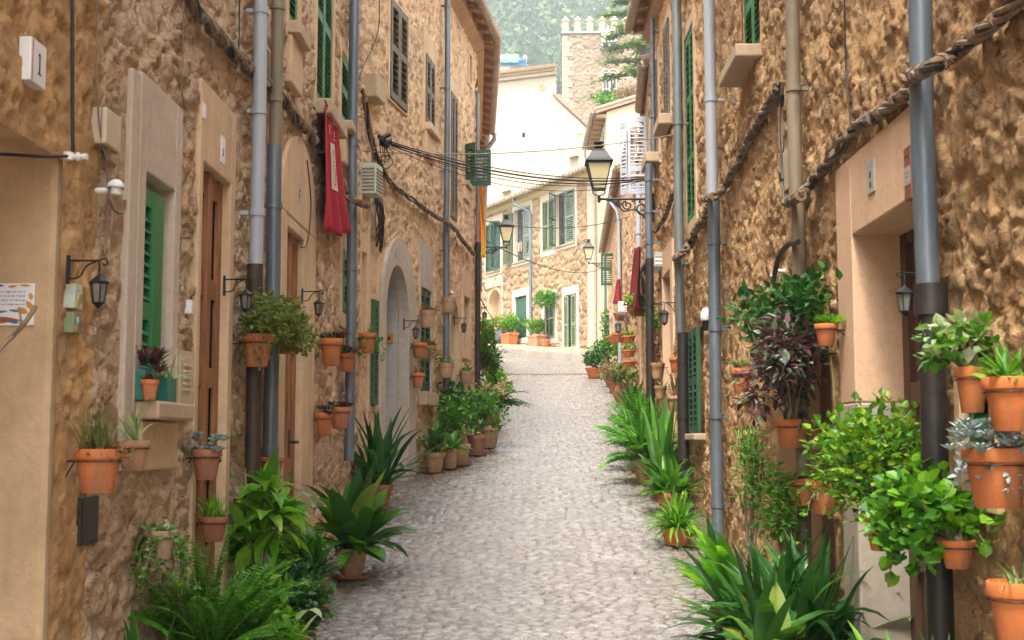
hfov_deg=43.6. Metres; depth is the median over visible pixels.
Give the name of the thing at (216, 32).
cable bundle
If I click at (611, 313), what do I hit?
door
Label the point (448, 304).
potted plant
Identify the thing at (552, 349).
kerb
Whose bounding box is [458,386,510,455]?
potted plant
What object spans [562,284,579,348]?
door
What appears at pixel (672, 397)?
potted plant
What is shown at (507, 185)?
overhead cable
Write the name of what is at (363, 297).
window
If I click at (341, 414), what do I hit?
potted plant
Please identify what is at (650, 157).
window
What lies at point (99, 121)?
wire
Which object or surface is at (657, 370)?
potted plant
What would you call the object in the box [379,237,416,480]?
door
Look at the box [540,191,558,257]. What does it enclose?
window
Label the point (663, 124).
window
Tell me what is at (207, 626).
potted plant
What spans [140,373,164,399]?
potted plant
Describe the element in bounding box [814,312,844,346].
potted plant
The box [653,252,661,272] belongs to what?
utility box
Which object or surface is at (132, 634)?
potted plant
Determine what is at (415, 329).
wall lantern
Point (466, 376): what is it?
potted plant
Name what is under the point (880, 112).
cable bundle
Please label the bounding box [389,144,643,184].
overhead cable
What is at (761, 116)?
cable bundle
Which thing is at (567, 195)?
window
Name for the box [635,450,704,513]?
potted plant
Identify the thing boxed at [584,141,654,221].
street lantern
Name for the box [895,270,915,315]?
wall lantern
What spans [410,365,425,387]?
potted plant
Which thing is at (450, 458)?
potted plant
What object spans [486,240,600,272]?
overhead line
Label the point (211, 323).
door
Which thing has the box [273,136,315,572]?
door
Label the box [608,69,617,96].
window
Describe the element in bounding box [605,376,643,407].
potted plant
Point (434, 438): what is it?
potted plant
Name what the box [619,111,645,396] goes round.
stone house
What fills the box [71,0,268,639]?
stone house
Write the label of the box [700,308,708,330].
wall spotlight
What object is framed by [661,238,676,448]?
door
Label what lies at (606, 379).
potted plant
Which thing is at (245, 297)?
wall lantern
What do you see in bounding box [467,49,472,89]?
window
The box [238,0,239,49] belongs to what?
wire
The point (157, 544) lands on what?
potted plant
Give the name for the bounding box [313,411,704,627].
fallen leaves
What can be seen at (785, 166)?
junction box
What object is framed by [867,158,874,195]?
number plate
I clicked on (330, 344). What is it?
potted plant
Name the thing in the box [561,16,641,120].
stone tower
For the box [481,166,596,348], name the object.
stone house
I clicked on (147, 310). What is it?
window
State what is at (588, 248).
street lantern
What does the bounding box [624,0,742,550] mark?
stone house
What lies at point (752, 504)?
potted plant
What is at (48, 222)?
plastered house
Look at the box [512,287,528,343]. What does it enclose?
door
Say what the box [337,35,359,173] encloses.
window
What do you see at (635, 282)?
banner
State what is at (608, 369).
potted plant
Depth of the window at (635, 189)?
18.43 m
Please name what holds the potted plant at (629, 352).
attached to the stone house at (635, 230)
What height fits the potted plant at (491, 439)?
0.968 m
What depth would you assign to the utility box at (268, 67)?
8.01 m
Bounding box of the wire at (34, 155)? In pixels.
[0,152,68,157]
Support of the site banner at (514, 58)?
on the terrain
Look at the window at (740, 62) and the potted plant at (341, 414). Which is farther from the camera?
the potted plant at (341, 414)
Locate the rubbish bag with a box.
[495,330,505,343]
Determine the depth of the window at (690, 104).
13.09 m
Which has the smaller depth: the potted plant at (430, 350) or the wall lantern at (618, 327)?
the potted plant at (430, 350)
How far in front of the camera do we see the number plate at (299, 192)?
9.39 m
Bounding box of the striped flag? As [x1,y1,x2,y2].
[479,186,485,257]
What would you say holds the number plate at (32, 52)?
attached to the plastered house at (48, 222)
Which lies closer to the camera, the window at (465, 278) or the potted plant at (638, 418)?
the potted plant at (638, 418)
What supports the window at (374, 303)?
in the stone house at (431, 76)
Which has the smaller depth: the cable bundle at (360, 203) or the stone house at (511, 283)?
the cable bundle at (360, 203)
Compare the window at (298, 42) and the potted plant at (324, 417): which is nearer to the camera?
the window at (298, 42)
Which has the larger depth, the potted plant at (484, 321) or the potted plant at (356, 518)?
the potted plant at (484, 321)
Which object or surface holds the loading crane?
on the terrain
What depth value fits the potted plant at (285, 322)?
7.39 m
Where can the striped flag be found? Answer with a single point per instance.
(482, 238)
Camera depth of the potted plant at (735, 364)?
9.29 m
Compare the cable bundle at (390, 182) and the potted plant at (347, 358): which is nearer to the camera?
the potted plant at (347, 358)
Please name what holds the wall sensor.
attached to the stone house at (188, 224)
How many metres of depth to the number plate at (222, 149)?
7.02 m
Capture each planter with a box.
[135,345,173,400]
[149,347,197,402]
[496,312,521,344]
[522,317,548,346]
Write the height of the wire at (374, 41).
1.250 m
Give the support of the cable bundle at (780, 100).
attached to the stone house at (951, 235)
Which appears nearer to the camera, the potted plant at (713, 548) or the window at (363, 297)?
the potted plant at (713, 548)
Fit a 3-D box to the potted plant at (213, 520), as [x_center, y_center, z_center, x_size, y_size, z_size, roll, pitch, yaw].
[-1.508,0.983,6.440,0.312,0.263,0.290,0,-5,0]
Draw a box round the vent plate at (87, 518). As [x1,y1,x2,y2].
[76,496,98,545]
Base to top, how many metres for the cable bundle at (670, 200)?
0.184 m
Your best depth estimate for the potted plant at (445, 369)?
16.28 m
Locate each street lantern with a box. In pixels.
[485,215,513,253]
[583,239,610,271]
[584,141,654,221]
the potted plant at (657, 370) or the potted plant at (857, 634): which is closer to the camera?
the potted plant at (857, 634)
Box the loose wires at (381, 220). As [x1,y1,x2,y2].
[374,197,384,252]
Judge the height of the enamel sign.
0.229 m
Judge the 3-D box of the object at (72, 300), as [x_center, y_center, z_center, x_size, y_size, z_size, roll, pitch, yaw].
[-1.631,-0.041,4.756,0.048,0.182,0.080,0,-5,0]
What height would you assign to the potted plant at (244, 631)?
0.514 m
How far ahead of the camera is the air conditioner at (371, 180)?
13.00 m
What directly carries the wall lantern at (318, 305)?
attached to the stone house at (315, 49)
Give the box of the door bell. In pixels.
[386,334,392,342]
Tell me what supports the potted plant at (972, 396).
attached to the stone house at (951, 235)
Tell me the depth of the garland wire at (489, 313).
29.22 m
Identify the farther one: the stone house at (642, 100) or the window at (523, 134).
the window at (523, 134)
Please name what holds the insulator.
attached to the plastered house at (48, 222)
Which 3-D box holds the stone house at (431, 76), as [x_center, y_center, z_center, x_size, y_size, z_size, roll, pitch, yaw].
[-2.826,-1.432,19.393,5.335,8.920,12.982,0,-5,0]
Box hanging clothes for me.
[517,238,522,252]
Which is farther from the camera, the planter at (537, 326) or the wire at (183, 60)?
the planter at (537, 326)
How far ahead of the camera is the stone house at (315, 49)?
9.93 m
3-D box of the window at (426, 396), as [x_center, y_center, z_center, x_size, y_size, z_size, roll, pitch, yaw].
[-1.120,0.061,15.703,0.320,1.979,0.833,-1,-5,7]
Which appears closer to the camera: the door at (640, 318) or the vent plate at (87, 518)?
the vent plate at (87, 518)
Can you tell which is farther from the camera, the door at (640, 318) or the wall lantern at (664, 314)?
the door at (640, 318)
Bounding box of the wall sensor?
[95,179,126,214]
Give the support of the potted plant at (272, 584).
on the road
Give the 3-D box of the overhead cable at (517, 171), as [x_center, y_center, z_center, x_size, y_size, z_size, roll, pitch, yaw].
[0.227,-1.839,14.933,4.395,0.320,0.011,5,-7,-43]
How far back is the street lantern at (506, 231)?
28.03 m
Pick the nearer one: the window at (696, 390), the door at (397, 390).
the window at (696, 390)
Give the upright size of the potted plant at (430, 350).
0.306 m
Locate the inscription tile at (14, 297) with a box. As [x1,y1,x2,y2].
[0,283,35,325]
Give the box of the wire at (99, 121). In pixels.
[96,0,108,255]
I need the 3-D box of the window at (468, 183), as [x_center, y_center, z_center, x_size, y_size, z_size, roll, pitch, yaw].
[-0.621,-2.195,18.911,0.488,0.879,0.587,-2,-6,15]
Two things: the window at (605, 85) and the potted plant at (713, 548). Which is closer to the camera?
the potted plant at (713, 548)
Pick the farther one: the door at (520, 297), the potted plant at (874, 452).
the door at (520, 297)
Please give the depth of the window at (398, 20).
14.47 m
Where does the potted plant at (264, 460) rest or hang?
attached to the stone house at (188, 224)
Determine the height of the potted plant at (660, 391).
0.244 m
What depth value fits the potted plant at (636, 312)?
18.76 m
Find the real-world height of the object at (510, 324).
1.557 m
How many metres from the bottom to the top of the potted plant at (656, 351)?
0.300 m
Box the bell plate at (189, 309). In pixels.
[184,300,193,314]
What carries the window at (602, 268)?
in the stone house at (612, 244)
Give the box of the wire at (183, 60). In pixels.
[181,0,185,110]
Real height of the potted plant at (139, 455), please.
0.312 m
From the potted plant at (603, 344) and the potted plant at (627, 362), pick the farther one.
the potted plant at (603, 344)
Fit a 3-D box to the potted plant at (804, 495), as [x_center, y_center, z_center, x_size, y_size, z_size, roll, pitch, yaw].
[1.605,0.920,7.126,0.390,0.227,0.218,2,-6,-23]
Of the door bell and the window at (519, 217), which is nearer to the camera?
the door bell
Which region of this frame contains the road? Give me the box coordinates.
[307,348,746,639]
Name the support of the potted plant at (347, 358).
attached to the stone house at (315, 49)
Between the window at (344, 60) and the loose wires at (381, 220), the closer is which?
the window at (344, 60)
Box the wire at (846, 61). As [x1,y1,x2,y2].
[844,0,851,123]
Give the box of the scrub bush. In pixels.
[590,86,635,106]
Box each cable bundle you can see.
[185,0,349,193]
[345,194,370,208]
[360,88,475,256]
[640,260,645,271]
[653,189,673,233]
[672,203,707,262]
[700,81,778,202]
[777,81,787,197]
[782,85,908,207]
[899,0,1023,85]
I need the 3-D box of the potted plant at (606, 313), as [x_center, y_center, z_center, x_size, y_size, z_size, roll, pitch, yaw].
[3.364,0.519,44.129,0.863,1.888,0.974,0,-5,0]
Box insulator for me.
[63,151,87,160]
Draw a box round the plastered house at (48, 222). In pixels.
[0,0,104,639]
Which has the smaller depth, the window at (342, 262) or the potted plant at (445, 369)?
the window at (342, 262)
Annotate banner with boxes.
[323,100,351,235]
[500,54,526,62]
[612,279,621,303]
[626,246,640,309]
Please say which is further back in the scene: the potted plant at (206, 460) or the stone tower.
the stone tower
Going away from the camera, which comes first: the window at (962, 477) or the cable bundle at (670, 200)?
the window at (962, 477)
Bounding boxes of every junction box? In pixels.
[91,106,120,160]
[783,148,788,192]
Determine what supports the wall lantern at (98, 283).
attached to the plastered house at (48, 222)
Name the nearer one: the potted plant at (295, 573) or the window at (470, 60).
the potted plant at (295, 573)
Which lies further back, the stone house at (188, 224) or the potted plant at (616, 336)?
the potted plant at (616, 336)
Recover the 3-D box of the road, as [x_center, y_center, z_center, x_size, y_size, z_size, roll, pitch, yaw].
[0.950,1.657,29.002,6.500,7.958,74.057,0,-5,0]
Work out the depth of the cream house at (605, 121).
47.88 m
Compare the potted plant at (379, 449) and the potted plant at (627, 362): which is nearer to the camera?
the potted plant at (379, 449)
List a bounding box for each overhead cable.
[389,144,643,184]
[389,146,640,190]
[390,144,635,185]
[392,142,644,178]
[392,143,643,181]
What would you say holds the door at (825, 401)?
in the stone house at (951, 235)
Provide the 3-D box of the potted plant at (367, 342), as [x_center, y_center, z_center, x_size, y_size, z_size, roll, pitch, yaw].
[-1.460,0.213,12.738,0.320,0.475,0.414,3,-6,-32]
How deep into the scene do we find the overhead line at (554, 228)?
25.43 m
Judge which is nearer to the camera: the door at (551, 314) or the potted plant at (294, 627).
the potted plant at (294, 627)
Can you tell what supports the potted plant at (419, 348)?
attached to the stone house at (431, 76)
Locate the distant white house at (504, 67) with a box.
[500,66,509,69]
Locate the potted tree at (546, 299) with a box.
[529,289,558,346]
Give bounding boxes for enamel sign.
[903,145,912,201]
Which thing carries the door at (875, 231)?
in the stone house at (951, 235)
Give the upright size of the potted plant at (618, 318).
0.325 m
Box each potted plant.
[63,395,134,492]
[110,395,154,468]
[123,605,176,639]
[127,519,201,597]
[127,525,321,639]
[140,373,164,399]
[180,577,313,639]
[181,431,232,479]
[194,489,241,541]
[207,589,307,639]
[219,557,305,627]
[224,630,269,639]
[227,447,314,571]
[232,287,319,370]
[261,450,284,474]
[274,560,326,607]
[275,528,333,577]
[276,574,340,639]
[277,534,349,611]
[279,334,300,354]
[291,459,434,580]
[293,608,321,639]
[313,404,337,436]
[318,331,350,365]
[327,400,354,427]
[335,345,364,371]
[350,405,448,509]
[356,321,386,360]
[410,338,426,357]
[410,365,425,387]
[416,419,457,471]
[418,304,439,327]
[418,339,438,363]
[433,394,483,465]
[435,356,454,378]
[437,378,484,443]
[438,293,456,314]
[439,430,478,468]
[456,363,473,383]
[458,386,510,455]
[468,378,533,447]
[480,323,532,423]
[481,317,491,332]
[486,312,504,332]
[581,351,604,377]
[585,336,617,375]
[591,397,662,470]
[596,363,622,386]
[597,357,624,392]
[597,407,677,483]
[598,307,609,361]
[602,389,659,430]
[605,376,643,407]
[608,331,617,343]
[608,361,638,404]
[608,383,646,418]
[611,331,625,342]
[613,312,626,320]
[617,391,690,499]
[620,341,635,356]
[621,327,634,343]
[622,292,645,325]
[622,359,636,367]
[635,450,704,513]
[640,483,716,545]
[643,306,660,340]
[644,340,661,362]
[650,354,668,378]
[653,380,669,398]
[658,524,912,639]
[663,514,771,630]
[667,374,677,411]
[669,356,676,372]
[715,260,842,447]
[717,581,832,639]
[728,359,753,393]
[728,417,776,599]
[755,462,812,564]
[767,465,821,505]
[796,461,843,518]
[799,387,921,551]
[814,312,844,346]
[847,620,889,639]
[855,452,1005,587]
[911,308,999,412]
[918,627,949,639]
[940,418,1023,508]
[963,340,1023,431]
[985,557,1023,639]
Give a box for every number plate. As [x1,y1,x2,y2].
[19,36,46,89]
[202,102,205,119]
[220,135,225,165]
[298,182,300,204]
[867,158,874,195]
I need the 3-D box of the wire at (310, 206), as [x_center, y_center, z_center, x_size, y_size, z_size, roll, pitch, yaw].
[-1.548,-0.862,9.640,0.010,0.705,0.419,0,-5,1]
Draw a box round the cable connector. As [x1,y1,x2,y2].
[377,132,393,169]
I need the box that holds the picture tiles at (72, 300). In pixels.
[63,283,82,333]
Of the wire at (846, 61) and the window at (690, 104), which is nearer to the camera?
the wire at (846, 61)
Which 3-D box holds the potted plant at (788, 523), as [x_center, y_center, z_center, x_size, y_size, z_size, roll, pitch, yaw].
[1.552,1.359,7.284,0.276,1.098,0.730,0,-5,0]
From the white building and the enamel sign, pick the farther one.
the white building
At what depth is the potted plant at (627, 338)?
28.11 m
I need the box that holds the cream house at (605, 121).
[582,94,638,352]
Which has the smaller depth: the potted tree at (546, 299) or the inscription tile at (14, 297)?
the inscription tile at (14, 297)
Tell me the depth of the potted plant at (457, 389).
16.50 m
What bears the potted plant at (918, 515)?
attached to the stone house at (951, 235)
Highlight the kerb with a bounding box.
[488,344,587,353]
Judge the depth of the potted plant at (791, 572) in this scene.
6.41 m
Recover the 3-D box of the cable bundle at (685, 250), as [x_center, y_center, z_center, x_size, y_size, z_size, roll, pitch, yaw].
[1.714,-0.775,12.368,0.224,0.339,2.189,0,-5,0]
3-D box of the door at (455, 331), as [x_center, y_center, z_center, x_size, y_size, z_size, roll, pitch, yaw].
[-0.935,1.033,17.650,0.300,2.882,0.988,-1,-5,7]
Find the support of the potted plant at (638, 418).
on the road
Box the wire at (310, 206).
[300,160,311,247]
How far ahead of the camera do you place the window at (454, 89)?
17.76 m
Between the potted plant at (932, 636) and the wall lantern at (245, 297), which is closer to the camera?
the potted plant at (932, 636)
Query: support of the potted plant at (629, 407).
on the road
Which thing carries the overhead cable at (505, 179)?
attached to the cable connector
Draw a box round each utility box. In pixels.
[252,46,270,86]
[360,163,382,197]
[615,302,627,317]
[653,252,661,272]
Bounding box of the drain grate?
[508,374,586,374]
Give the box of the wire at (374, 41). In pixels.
[358,0,379,79]
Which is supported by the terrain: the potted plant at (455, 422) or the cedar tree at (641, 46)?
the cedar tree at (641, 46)
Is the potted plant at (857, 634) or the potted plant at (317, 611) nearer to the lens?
the potted plant at (857, 634)
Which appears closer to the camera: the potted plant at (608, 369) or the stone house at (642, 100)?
the stone house at (642, 100)
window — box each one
[116,68,193,470]
[284,0,310,97]
[312,0,346,138]
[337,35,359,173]
[338,233,346,329]
[357,231,369,338]
[368,293,378,411]
[386,0,408,116]
[417,240,438,406]
[421,25,440,164]
[450,75,457,228]
[461,270,470,360]
[462,139,490,203]
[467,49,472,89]
[485,213,502,277]
[503,199,532,267]
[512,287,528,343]
[521,131,525,138]
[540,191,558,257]
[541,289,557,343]
[549,182,577,251]
[601,69,610,93]
[601,215,622,295]
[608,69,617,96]
[620,97,650,195]
[641,45,661,172]
[653,5,672,137]
[682,4,700,239]
[685,324,705,439]
[719,0,761,86]
[953,357,1004,514]
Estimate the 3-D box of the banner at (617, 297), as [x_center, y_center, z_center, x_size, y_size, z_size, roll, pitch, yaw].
[2.673,-0.641,32.460,0.186,0.771,3.350,0,-5,3]
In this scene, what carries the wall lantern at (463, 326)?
attached to the stone house at (431, 76)
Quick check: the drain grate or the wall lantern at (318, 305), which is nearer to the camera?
the wall lantern at (318, 305)
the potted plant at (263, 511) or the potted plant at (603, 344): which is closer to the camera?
the potted plant at (263, 511)
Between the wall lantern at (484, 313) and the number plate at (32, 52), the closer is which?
the number plate at (32, 52)
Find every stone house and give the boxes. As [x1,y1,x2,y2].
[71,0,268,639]
[260,0,363,572]
[355,0,501,480]
[479,134,489,234]
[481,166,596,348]
[598,161,627,368]
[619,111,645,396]
[620,53,660,422]
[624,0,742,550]
[719,0,1023,639]
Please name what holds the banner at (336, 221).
attached to the stone house at (315, 49)
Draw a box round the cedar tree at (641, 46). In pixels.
[576,0,649,136]
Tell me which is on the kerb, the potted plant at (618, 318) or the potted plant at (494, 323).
the potted plant at (494, 323)
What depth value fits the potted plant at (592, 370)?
34.40 m
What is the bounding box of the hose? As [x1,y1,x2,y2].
[770,239,806,281]
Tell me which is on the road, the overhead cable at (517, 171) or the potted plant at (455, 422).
the potted plant at (455, 422)
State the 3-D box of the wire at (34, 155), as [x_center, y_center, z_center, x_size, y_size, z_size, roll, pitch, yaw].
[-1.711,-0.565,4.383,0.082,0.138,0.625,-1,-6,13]
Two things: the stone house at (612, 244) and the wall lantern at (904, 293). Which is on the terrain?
the stone house at (612, 244)
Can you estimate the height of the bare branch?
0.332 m
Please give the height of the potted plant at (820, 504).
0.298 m
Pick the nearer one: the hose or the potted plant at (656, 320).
the hose
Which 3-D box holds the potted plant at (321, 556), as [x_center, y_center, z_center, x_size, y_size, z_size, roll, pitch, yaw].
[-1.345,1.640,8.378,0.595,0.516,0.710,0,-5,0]
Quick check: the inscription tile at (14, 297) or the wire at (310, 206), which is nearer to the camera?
the inscription tile at (14, 297)
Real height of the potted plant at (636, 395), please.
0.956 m
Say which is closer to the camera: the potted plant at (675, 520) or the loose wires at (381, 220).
the potted plant at (675, 520)
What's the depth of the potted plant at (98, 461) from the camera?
4.66 m
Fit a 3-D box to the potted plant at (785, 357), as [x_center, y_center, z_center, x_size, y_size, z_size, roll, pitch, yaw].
[1.549,0.250,7.695,0.558,1.031,2.329,0,-5,0]
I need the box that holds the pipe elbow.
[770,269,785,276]
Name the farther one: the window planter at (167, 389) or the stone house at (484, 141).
the stone house at (484, 141)
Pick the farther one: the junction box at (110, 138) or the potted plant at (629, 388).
the potted plant at (629, 388)
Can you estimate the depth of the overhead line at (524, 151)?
12.57 m
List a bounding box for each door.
[185,78,236,624]
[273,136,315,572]
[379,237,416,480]
[449,291,460,434]
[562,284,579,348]
[610,306,613,360]
[639,284,642,393]
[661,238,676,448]
[775,288,840,610]
[835,106,926,639]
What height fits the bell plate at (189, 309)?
0.070 m
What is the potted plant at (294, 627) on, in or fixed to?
on the road
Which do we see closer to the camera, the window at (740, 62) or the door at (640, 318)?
the window at (740, 62)
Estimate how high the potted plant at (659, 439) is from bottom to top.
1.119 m
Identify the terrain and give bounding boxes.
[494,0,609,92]
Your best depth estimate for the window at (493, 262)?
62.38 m
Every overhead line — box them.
[363,133,683,154]
[486,216,630,228]
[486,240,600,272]
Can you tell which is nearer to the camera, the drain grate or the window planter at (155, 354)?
the window planter at (155, 354)
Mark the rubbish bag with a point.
(498, 333)
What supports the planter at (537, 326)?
on the kerb
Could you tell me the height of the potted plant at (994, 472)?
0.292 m
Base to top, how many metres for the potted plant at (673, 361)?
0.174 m
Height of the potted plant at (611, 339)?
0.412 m
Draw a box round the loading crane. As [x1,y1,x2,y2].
[500,54,526,65]
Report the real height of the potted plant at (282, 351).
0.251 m
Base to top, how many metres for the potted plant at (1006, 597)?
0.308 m
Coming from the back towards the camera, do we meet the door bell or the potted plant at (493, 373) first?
the potted plant at (493, 373)
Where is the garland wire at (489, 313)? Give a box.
[481,299,504,322]
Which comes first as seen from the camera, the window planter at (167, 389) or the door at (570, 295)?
the window planter at (167, 389)
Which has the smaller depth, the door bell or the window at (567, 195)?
the door bell
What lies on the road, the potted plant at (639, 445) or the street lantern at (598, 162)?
the potted plant at (639, 445)
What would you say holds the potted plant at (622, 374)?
on the road
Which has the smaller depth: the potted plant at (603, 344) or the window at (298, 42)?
the window at (298, 42)
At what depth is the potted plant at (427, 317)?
15.11 m
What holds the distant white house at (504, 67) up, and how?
on the terrain
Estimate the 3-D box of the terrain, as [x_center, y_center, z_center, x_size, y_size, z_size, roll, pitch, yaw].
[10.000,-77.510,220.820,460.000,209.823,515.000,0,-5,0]
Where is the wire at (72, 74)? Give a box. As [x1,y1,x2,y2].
[70,0,74,152]
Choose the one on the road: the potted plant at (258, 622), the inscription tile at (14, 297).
the potted plant at (258, 622)
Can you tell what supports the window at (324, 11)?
in the stone house at (315, 49)
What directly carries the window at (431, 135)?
in the stone house at (431, 76)
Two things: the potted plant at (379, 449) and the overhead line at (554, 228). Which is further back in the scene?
the overhead line at (554, 228)
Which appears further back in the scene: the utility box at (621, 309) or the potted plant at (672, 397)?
the utility box at (621, 309)
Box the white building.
[487,63,591,203]
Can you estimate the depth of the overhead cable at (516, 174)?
14.75 m
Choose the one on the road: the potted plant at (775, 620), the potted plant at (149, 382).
the potted plant at (775, 620)
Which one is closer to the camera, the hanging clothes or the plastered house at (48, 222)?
the plastered house at (48, 222)
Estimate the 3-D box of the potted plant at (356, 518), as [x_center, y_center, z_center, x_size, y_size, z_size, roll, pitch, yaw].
[-1.170,1.456,9.382,1.117,0.868,1.060,-5,-7,43]
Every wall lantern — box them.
[65,255,108,307]
[223,275,252,312]
[301,288,323,316]
[403,319,419,338]
[454,316,466,332]
[481,307,486,317]
[615,315,629,333]
[659,301,674,325]
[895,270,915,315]
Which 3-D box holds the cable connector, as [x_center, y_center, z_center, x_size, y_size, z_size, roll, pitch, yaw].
[-1.326,-1.774,13.437,0.183,0.421,0.287,-1,-6,11]
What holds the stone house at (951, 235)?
on the terrain
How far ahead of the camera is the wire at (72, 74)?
4.67 m
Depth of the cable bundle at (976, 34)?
4.63 m
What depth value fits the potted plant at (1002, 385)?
3.99 m
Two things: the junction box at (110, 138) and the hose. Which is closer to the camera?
the junction box at (110, 138)
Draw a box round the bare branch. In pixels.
[0,305,37,351]
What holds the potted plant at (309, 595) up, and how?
on the road

